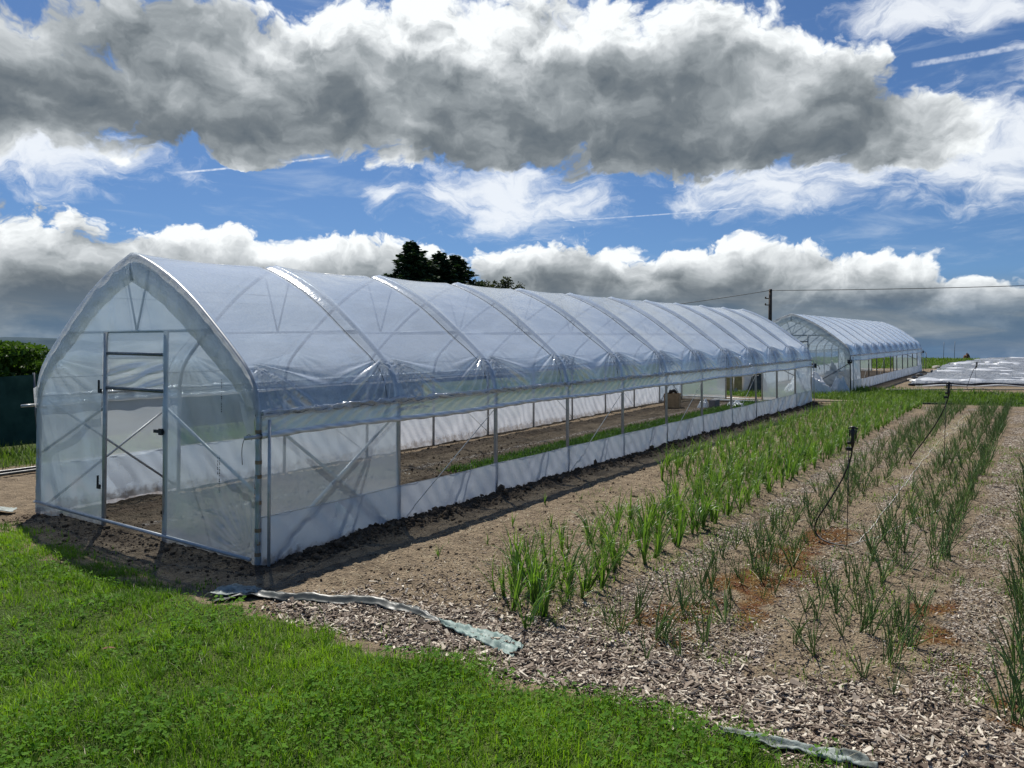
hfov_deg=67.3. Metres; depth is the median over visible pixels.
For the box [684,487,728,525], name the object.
garlic plant
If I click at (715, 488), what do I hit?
garlic plant
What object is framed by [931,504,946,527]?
onion plant
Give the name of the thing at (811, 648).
onion plant
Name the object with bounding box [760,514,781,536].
onion plant
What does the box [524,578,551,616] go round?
garlic plant
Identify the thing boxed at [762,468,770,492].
garlic plant
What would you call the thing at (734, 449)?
garlic plant
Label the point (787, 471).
garlic plant
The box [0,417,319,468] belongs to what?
grass
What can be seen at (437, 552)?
garlic plant
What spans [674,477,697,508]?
garlic plant
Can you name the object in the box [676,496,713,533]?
garlic plant
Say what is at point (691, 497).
garlic plant
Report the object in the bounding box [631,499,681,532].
garlic plant
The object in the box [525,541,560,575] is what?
garlic plant
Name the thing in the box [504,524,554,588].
garlic plant
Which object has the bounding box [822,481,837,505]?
onion plant
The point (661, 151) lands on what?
sky
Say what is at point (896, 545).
onion plant
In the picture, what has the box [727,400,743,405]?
white sack
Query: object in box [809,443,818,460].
garlic plant
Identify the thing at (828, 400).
batten
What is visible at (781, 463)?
garlic plant
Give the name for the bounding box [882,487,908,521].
onion plant
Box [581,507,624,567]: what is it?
garlic plant
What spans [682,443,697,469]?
garlic plant
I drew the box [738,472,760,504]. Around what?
garlic plant
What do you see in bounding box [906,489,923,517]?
onion plant
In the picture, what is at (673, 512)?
garlic plant
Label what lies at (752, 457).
garlic plant
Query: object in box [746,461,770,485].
garlic plant
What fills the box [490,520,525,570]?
garlic plant
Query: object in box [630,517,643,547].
garlic plant
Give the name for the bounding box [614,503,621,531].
garlic plant
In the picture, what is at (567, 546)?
garlic plant
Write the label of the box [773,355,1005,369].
meadow
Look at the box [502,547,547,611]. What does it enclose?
garlic plant
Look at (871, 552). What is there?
onion plant
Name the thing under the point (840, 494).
onion plant
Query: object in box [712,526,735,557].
onion plant
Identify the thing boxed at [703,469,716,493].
garlic plant
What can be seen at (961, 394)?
grass strip
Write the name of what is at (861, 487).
onion plant
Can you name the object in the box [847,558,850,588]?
onion plant
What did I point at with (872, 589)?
onion plant
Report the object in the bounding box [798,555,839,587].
onion clump
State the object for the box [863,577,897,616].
onion plant
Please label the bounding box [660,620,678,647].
onion plant
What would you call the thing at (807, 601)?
onion plant
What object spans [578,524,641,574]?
garlic plant
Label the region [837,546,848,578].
onion plant
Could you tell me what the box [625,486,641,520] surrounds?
garlic plant
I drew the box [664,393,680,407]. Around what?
wooden crate
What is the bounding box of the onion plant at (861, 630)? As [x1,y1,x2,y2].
[860,594,892,632]
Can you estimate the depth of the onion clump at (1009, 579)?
6.42 m
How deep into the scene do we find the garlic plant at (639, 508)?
9.21 m
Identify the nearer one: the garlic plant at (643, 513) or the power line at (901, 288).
the garlic plant at (643, 513)
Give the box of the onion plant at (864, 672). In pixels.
[839,636,878,678]
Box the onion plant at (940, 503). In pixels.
[930,487,951,505]
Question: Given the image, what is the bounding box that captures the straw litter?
[295,440,1023,767]
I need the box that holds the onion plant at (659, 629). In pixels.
[655,588,694,640]
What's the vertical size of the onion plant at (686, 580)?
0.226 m
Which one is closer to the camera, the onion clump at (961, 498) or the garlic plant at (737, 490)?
the onion clump at (961, 498)
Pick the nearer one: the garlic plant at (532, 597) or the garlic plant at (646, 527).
the garlic plant at (532, 597)
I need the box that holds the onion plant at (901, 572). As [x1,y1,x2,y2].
[898,531,923,574]
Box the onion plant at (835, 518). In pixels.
[827,498,849,521]
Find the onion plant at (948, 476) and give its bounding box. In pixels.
[938,468,959,485]
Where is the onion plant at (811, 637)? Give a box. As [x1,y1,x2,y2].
[798,609,831,645]
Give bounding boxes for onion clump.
[654,600,688,642]
[748,524,780,560]
[749,546,778,579]
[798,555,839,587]
[859,577,908,636]
[871,602,931,664]
[879,575,941,626]
[881,589,925,638]
[898,575,940,615]
[900,598,940,649]
[917,513,948,548]
[917,532,954,568]
[932,499,959,529]
[934,522,958,561]
[935,497,971,535]
[939,490,977,522]
[939,512,964,554]
[940,509,979,540]
[944,494,980,525]
[946,479,970,515]
[946,483,971,511]
[951,475,974,505]
[951,637,1023,727]
[975,622,1023,712]
[985,550,1023,601]
[986,605,1023,681]
[989,594,1023,664]
[993,645,1023,696]
[997,487,1023,539]
[997,522,1022,561]
[997,585,1023,637]
[1002,562,1023,623]
[1003,502,1023,538]
[1003,538,1023,604]
[1006,540,1023,572]
[1006,570,1023,610]
[1013,522,1023,564]
[1014,482,1023,514]
[1016,525,1023,574]
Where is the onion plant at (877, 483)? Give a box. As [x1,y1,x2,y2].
[866,468,882,486]
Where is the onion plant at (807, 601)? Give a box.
[795,586,827,612]
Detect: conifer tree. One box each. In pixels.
[319,240,484,381]
[423,250,502,379]
[426,255,506,381]
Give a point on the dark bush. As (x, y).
(765, 387)
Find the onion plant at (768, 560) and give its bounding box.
[757,541,775,573]
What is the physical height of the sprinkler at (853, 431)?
1.334 m
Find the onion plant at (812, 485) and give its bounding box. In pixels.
[798,477,816,491]
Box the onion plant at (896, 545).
[881,523,904,558]
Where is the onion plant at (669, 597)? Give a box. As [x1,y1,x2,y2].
[655,570,685,601]
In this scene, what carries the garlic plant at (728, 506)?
on the ground at (18, 491)
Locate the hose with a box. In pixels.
[860,415,965,539]
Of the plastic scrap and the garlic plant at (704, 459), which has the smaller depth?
the plastic scrap
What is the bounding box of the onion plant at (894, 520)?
[880,502,897,524]
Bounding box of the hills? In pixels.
[0,337,314,369]
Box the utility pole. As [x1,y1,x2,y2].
[765,289,771,320]
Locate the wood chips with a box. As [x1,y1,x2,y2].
[224,407,1023,767]
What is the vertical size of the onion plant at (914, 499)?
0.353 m
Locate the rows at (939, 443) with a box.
[890,415,975,475]
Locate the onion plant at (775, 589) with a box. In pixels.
[761,562,787,594]
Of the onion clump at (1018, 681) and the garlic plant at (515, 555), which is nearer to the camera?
the onion clump at (1018, 681)
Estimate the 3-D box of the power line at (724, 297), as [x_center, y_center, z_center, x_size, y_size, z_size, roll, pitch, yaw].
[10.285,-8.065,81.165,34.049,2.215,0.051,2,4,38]
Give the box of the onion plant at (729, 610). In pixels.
[720,580,731,613]
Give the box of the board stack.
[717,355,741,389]
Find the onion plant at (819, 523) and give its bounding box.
[811,510,824,531]
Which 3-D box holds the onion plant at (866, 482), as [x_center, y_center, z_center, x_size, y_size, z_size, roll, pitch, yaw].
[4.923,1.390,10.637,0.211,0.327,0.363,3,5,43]
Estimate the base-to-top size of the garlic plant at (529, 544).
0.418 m
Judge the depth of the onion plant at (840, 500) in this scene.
9.83 m
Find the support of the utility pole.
on the ground at (18, 491)
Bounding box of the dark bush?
[748,373,768,392]
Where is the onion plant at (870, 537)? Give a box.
[850,519,883,550]
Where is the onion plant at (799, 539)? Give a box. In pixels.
[774,523,810,554]
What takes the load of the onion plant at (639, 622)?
on the ground at (18, 491)
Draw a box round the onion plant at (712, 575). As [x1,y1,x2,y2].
[686,549,719,583]
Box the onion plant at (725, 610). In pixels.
[706,581,732,623]
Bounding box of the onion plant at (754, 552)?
[739,519,769,556]
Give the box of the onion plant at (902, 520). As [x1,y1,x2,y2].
[897,505,913,534]
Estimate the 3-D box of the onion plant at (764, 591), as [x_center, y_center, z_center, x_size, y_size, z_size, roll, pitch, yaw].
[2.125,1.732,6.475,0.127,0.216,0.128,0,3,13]
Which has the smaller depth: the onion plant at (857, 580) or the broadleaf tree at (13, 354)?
the onion plant at (857, 580)
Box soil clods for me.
[2,401,822,636]
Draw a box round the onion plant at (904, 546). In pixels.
[887,512,917,552]
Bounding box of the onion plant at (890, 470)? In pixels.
[886,457,900,477]
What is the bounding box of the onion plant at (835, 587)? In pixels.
[821,568,839,602]
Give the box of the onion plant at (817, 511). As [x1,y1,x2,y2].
[795,496,828,524]
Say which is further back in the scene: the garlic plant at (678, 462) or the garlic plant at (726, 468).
the garlic plant at (678, 462)
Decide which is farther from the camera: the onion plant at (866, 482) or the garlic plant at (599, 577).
the onion plant at (866, 482)
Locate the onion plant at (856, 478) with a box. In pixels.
[851,465,865,491]
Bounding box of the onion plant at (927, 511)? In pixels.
[921,497,940,522]
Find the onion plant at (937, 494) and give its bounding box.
[926,480,948,506]
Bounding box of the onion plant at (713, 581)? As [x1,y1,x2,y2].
[703,558,724,597]
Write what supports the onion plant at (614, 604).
on the ground at (18, 491)
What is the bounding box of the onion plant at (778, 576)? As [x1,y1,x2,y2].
[763,555,789,579]
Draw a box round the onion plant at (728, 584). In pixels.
[722,547,732,597]
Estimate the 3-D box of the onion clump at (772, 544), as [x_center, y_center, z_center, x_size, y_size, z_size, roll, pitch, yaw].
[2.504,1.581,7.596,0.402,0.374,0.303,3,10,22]
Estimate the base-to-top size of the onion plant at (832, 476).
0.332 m
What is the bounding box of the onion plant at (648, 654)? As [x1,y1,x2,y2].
[632,624,665,661]
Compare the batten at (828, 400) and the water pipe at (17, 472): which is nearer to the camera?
the water pipe at (17, 472)
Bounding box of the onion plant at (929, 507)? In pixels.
[926,494,934,515]
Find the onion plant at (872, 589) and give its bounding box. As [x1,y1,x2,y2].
[856,569,879,599]
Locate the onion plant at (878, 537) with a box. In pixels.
[856,512,897,553]
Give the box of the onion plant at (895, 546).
[884,532,905,555]
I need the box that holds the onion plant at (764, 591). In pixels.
[757,579,769,598]
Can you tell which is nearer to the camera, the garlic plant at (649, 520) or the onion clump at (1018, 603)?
the onion clump at (1018, 603)
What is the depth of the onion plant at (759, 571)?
6.93 m
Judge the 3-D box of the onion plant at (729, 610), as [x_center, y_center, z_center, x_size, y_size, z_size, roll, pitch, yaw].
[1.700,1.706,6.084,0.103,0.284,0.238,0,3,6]
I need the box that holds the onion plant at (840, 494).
[832,474,849,497]
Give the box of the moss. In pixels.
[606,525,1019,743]
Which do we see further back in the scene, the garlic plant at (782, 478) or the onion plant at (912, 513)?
the garlic plant at (782, 478)
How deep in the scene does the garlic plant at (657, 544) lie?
7.71 m
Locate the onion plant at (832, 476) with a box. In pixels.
[825,467,842,483]
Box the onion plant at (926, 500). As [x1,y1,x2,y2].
[913,479,931,507]
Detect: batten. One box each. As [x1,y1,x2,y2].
[812,400,854,401]
[887,389,1023,389]
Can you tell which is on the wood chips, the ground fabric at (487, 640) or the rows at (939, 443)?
the ground fabric at (487, 640)
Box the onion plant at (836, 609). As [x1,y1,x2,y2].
[814,561,849,613]
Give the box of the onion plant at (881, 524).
[871,505,904,539]
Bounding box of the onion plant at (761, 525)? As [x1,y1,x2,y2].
[754,509,764,534]
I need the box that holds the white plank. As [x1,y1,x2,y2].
[720,399,762,401]
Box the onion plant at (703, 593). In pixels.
[699,576,718,601]
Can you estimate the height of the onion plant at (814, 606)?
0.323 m
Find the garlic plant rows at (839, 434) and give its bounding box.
[684,394,922,462]
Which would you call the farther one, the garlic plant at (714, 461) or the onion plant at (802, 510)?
the garlic plant at (714, 461)
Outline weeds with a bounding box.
[0,434,1023,767]
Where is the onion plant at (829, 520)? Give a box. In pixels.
[818,499,839,523]
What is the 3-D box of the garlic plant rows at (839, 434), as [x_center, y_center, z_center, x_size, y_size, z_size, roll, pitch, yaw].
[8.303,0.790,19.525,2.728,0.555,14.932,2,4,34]
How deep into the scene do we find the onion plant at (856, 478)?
10.99 m
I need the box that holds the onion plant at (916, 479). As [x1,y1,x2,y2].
[911,468,932,490]
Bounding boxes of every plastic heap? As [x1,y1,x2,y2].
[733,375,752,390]
[782,371,830,393]
[830,376,849,392]
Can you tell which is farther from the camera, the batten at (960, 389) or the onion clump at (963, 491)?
the batten at (960, 389)
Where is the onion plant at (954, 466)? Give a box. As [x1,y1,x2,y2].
[949,450,961,478]
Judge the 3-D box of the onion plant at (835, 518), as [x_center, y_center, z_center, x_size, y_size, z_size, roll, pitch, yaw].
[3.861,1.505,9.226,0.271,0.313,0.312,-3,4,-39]
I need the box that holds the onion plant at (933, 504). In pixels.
[923,494,937,512]
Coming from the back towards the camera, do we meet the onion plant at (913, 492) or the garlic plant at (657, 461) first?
the garlic plant at (657, 461)
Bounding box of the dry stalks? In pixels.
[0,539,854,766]
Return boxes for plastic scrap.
[0,506,16,511]
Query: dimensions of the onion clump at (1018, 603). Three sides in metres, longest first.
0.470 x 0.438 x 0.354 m
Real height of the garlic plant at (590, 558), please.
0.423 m
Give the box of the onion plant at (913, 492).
[903,480,921,500]
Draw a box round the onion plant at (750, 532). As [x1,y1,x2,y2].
[744,517,762,545]
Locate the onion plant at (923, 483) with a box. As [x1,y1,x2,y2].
[917,473,931,486]
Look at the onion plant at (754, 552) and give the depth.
7.69 m
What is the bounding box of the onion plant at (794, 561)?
[772,533,809,566]
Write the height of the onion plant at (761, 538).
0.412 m
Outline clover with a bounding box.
[0,530,837,767]
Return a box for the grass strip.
[427,375,1023,408]
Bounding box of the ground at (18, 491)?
[0,357,1023,767]
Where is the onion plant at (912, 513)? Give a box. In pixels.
[904,496,932,523]
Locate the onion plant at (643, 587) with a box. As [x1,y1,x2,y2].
[630,569,657,604]
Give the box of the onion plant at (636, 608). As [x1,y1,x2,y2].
[634,579,658,618]
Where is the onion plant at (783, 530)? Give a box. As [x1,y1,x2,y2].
[773,524,790,538]
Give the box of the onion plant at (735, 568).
[718,549,739,576]
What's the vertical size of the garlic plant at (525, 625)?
0.631 m
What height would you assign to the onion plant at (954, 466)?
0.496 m
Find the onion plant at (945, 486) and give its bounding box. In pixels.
[944,479,957,492]
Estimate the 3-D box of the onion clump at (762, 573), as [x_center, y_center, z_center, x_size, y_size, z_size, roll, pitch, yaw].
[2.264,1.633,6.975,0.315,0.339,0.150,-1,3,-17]
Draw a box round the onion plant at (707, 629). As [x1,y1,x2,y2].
[683,586,715,641]
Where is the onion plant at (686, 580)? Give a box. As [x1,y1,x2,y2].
[680,568,697,589]
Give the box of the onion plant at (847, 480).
[840,469,856,491]
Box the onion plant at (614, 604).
[600,577,633,628]
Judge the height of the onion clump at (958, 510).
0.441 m
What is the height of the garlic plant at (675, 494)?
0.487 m
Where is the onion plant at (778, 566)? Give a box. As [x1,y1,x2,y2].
[768,548,787,568]
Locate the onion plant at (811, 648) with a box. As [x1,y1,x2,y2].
[781,603,823,655]
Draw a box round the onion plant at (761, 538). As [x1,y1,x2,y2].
[754,520,777,554]
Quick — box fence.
[0,361,423,446]
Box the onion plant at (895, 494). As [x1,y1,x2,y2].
[885,480,902,506]
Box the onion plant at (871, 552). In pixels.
[865,525,880,565]
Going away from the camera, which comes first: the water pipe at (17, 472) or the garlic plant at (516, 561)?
the garlic plant at (516, 561)
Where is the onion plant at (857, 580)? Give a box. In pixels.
[852,567,871,592]
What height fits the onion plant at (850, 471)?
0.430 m
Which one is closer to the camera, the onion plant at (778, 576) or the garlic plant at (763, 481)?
the onion plant at (778, 576)
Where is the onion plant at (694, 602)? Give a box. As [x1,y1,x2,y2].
[688,576,714,604]
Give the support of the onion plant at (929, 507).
on the ground at (18, 491)
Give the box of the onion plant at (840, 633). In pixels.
[825,610,852,635]
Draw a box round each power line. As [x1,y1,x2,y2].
[681,290,768,303]
[771,285,1023,290]
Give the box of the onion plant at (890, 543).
[875,522,906,544]
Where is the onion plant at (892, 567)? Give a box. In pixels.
[887,554,900,575]
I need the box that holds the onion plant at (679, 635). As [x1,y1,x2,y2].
[661,622,696,656]
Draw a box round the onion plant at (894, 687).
[883,658,910,696]
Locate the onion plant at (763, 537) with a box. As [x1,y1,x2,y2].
[750,518,781,552]
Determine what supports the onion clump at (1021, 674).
on the ground at (18, 491)
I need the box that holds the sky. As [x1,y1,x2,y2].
[0,0,1023,364]
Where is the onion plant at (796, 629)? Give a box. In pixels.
[783,618,806,642]
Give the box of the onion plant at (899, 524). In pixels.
[885,506,911,540]
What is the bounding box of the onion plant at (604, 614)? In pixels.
[595,592,633,625]
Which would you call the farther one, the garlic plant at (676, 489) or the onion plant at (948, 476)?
the onion plant at (948, 476)
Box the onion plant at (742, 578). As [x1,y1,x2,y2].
[729,559,745,584]
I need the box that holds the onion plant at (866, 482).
[860,475,875,493]
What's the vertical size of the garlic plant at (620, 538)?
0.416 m
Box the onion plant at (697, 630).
[694,608,712,633]
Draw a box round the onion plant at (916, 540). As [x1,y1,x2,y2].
[912,528,927,547]
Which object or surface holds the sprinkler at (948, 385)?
on the ground at (18, 491)
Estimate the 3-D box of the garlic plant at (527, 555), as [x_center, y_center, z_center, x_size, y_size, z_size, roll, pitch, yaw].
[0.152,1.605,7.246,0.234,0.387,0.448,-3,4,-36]
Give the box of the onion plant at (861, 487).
[854,474,872,495]
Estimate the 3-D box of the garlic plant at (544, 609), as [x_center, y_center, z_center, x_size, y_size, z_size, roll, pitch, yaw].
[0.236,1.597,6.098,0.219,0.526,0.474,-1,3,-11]
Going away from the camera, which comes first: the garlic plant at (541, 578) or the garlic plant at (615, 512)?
the garlic plant at (541, 578)
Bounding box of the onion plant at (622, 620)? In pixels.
[596,601,643,633]
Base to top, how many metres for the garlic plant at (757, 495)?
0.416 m
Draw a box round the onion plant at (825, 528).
[821,515,831,529]
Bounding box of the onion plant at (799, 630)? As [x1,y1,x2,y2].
[793,603,818,644]
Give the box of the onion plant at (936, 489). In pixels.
[931,477,943,501]
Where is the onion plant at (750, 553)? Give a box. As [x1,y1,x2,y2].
[742,532,760,569]
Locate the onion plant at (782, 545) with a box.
[778,531,791,548]
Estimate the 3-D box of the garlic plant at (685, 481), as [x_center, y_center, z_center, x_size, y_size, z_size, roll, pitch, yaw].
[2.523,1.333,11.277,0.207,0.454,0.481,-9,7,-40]
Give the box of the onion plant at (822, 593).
[814,573,832,606]
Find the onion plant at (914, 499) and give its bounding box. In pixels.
[909,485,925,509]
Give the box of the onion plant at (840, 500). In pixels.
[835,485,849,507]
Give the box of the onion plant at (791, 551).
[780,539,798,560]
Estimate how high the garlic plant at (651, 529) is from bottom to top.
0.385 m
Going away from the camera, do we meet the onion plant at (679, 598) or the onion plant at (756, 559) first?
the onion plant at (679, 598)
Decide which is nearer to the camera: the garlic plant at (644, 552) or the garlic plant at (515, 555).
the garlic plant at (515, 555)
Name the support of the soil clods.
on the ground at (18, 491)
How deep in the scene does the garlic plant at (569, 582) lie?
6.46 m
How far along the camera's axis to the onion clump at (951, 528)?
8.60 m
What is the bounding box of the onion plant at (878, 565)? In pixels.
[866,539,907,579]
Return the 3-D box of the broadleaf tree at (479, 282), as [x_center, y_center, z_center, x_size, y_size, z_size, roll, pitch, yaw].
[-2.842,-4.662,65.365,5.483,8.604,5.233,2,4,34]
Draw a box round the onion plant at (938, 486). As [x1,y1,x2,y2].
[927,475,947,497]
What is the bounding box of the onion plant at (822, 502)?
[816,487,830,512]
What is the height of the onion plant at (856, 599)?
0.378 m
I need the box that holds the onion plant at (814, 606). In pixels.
[798,581,835,618]
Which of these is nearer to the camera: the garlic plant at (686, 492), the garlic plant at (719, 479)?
the garlic plant at (686, 492)
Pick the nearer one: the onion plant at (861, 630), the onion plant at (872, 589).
the onion plant at (861, 630)
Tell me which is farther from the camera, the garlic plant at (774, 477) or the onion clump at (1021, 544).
the garlic plant at (774, 477)
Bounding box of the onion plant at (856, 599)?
[836,575,884,613]
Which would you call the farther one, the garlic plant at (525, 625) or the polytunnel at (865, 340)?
the polytunnel at (865, 340)
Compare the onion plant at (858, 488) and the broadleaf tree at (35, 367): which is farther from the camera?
the broadleaf tree at (35, 367)
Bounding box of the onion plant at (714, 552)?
[701,538,718,565]
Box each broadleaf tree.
[0,339,50,376]
[11,359,43,374]
[471,278,489,286]
[484,282,504,288]
[486,276,526,364]
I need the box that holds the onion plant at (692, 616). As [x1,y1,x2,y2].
[685,601,700,622]
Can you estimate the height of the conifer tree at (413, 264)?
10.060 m
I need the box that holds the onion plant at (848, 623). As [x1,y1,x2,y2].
[831,597,855,625]
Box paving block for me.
[709,399,719,407]
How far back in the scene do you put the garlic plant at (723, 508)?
9.67 m
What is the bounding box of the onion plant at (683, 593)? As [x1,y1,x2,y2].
[676,572,705,609]
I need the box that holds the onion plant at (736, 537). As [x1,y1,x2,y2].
[726,521,748,549]
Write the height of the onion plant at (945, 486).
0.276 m
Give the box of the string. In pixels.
[850,510,938,544]
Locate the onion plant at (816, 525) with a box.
[804,510,827,535]
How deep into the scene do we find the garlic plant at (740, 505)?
9.78 m
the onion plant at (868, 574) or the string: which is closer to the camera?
the onion plant at (868, 574)
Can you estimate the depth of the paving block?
24.31 m
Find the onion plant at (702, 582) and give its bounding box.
[680,548,718,589]
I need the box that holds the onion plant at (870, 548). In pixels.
[862,528,895,558]
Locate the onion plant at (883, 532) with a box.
[870,508,893,541]
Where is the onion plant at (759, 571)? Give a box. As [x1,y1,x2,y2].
[741,547,762,582]
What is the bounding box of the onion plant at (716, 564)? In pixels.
[714,551,718,570]
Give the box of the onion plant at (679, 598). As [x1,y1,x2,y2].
[668,574,703,615]
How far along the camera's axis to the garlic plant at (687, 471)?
11.83 m
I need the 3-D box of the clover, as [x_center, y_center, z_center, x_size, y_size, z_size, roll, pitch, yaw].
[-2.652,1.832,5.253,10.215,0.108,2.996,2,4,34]
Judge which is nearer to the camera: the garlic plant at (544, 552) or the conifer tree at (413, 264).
the garlic plant at (544, 552)
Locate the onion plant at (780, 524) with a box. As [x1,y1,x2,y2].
[766,501,795,533]
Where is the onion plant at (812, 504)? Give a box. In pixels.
[797,490,832,516]
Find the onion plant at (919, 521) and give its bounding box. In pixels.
[908,505,926,529]
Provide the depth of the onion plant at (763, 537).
7.85 m
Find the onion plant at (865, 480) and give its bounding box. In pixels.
[859,469,871,488]
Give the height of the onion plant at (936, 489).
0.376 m
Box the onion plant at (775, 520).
[764,509,778,531]
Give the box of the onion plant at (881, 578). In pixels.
[878,554,904,587]
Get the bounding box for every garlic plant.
[435,543,444,557]
[476,554,506,591]
[478,556,565,630]
[484,546,529,587]
[489,561,505,597]
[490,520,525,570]
[491,571,540,606]
[496,530,552,584]
[498,529,522,578]
[498,532,547,603]
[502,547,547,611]
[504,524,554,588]
[506,565,518,592]
[512,511,572,561]
[517,528,539,555]
[519,535,535,571]
[521,542,545,563]
[524,543,558,575]
[524,559,560,616]
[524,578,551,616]
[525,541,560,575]
[525,554,543,602]
[529,556,563,589]
[532,546,569,589]
[534,521,572,574]
[535,543,545,599]
[544,541,583,588]
[546,536,586,585]
[547,529,588,573]
[550,517,588,552]
[551,530,605,580]
[554,560,585,601]
[554,580,581,606]
[555,515,568,552]
[571,542,607,575]
[573,489,617,531]
[573,504,609,542]
[574,515,598,545]
[575,546,619,590]
[575,547,598,598]
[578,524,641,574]
[579,544,615,579]
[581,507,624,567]
[585,512,619,551]
[587,528,614,559]
[588,514,612,547]
[589,510,623,541]
[591,503,628,548]
[591,531,618,588]
[594,490,630,528]
[597,523,648,553]
[597,543,640,571]
[599,493,626,525]
[600,520,615,564]
[608,518,634,566]
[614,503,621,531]
[620,499,643,522]
[620,525,630,550]
[621,512,636,538]
[622,499,647,536]
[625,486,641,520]
[630,503,652,540]
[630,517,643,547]
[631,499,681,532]
[631,512,652,564]
[634,494,642,519]
[634,498,658,525]
[635,489,679,524]
[635,523,654,560]
[636,509,662,542]
[644,505,655,538]
[645,519,675,557]
[646,504,676,536]
[647,491,672,518]
[650,498,693,529]
[650,502,674,548]
[652,440,673,469]
[652,451,670,468]
[654,457,665,480]
[657,485,665,512]
[658,470,671,499]
[660,518,693,543]
[662,452,673,475]
[662,480,688,516]
[664,467,681,517]
[668,515,677,542]
[670,473,677,495]
[671,489,682,527]
[672,480,683,513]
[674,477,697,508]
[676,449,681,473]
[676,496,688,523]
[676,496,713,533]
[676,499,688,547]
[677,490,718,515]
[677,495,723,531]
[679,467,693,488]
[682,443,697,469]
[682,471,707,503]
[683,455,714,481]
[683,457,692,481]
[683,473,720,527]
[684,462,702,487]
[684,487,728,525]
[686,482,698,509]
[687,481,699,503]
[694,463,716,500]
[694,467,707,486]
[697,448,711,471]
[697,475,701,496]
[699,471,729,499]
[701,480,723,511]
[703,451,715,476]
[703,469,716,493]
[704,455,714,479]
[704,489,726,520]
[705,451,722,472]
[706,486,723,507]
[708,450,735,481]
[709,465,719,483]
[711,460,723,495]
[715,439,722,459]
[715,488,723,523]
[715,493,726,512]
[718,449,733,480]
[720,473,738,515]
[722,439,739,460]
[724,466,761,499]
[725,479,748,511]
[726,456,743,486]
[727,443,739,479]
[731,453,745,482]
[732,480,742,500]
[736,477,755,506]
[737,459,746,482]
[737,470,757,495]
[737,474,744,496]
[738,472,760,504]
[742,450,770,479]
[745,445,758,468]
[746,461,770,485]
[751,456,771,483]
[751,474,765,497]
[752,440,758,458]
[752,461,763,487]
[754,471,760,497]
[755,470,780,489]
[758,445,770,472]
[760,465,780,487]
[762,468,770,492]
[766,442,777,471]
[772,456,778,480]
[774,456,796,479]
[776,443,783,468]
[776,463,790,487]
[778,450,785,473]
[787,460,801,480]
[788,452,805,475]
[790,441,808,466]
[790,456,794,477]
[797,448,819,471]
[799,442,808,466]
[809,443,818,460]
[810,449,819,468]
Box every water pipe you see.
[0,466,35,472]
[0,469,35,475]
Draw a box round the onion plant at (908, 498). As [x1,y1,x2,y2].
[902,489,917,509]
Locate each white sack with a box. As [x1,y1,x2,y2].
[697,398,708,407]
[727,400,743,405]
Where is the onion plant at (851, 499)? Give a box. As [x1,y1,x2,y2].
[845,490,862,505]
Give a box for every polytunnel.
[21,252,819,566]
[735,313,925,391]
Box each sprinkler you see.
[814,426,857,546]
[909,382,952,474]
[967,362,999,395]
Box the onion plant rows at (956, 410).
[835,396,999,477]
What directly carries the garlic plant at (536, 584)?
on the ground at (18, 491)
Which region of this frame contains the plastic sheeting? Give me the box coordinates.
[908,357,1023,386]
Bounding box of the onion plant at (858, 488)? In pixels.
[847,471,860,489]
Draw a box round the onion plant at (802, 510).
[794,495,818,524]
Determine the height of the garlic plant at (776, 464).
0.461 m
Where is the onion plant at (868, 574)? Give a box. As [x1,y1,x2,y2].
[846,548,885,589]
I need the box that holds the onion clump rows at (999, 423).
[952,395,1023,505]
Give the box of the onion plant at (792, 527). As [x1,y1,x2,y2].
[784,507,799,530]
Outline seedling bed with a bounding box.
[438,399,765,472]
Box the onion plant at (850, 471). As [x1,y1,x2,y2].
[845,461,861,480]
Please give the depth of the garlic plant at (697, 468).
11.62 m
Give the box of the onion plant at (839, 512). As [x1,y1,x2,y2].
[838,504,846,519]
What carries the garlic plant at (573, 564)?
on the ground at (18, 491)
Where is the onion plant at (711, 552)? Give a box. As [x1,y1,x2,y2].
[701,533,726,560]
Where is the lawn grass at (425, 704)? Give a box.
[0,529,857,767]
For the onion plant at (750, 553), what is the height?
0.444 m
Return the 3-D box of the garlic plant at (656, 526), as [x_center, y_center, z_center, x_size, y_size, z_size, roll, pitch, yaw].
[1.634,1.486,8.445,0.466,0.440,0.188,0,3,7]
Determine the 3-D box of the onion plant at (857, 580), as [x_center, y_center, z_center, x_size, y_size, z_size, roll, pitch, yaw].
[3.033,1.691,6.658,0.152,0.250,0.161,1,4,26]
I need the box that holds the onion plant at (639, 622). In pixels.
[633,592,643,625]
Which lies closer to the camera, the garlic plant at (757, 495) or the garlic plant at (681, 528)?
the garlic plant at (681, 528)
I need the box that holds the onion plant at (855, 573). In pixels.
[845,544,869,583]
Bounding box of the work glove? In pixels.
[668,389,677,393]
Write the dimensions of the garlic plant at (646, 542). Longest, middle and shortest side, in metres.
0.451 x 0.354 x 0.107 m
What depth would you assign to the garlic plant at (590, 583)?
6.76 m
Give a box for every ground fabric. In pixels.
[206,583,261,594]
[212,587,443,623]
[439,618,523,656]
[718,726,877,767]
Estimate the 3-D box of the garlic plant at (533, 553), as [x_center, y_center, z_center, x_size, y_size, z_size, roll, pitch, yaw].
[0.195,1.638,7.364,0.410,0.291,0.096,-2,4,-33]
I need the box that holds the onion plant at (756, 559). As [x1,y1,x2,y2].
[750,542,762,571]
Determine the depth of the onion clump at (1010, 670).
4.63 m
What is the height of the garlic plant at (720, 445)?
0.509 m

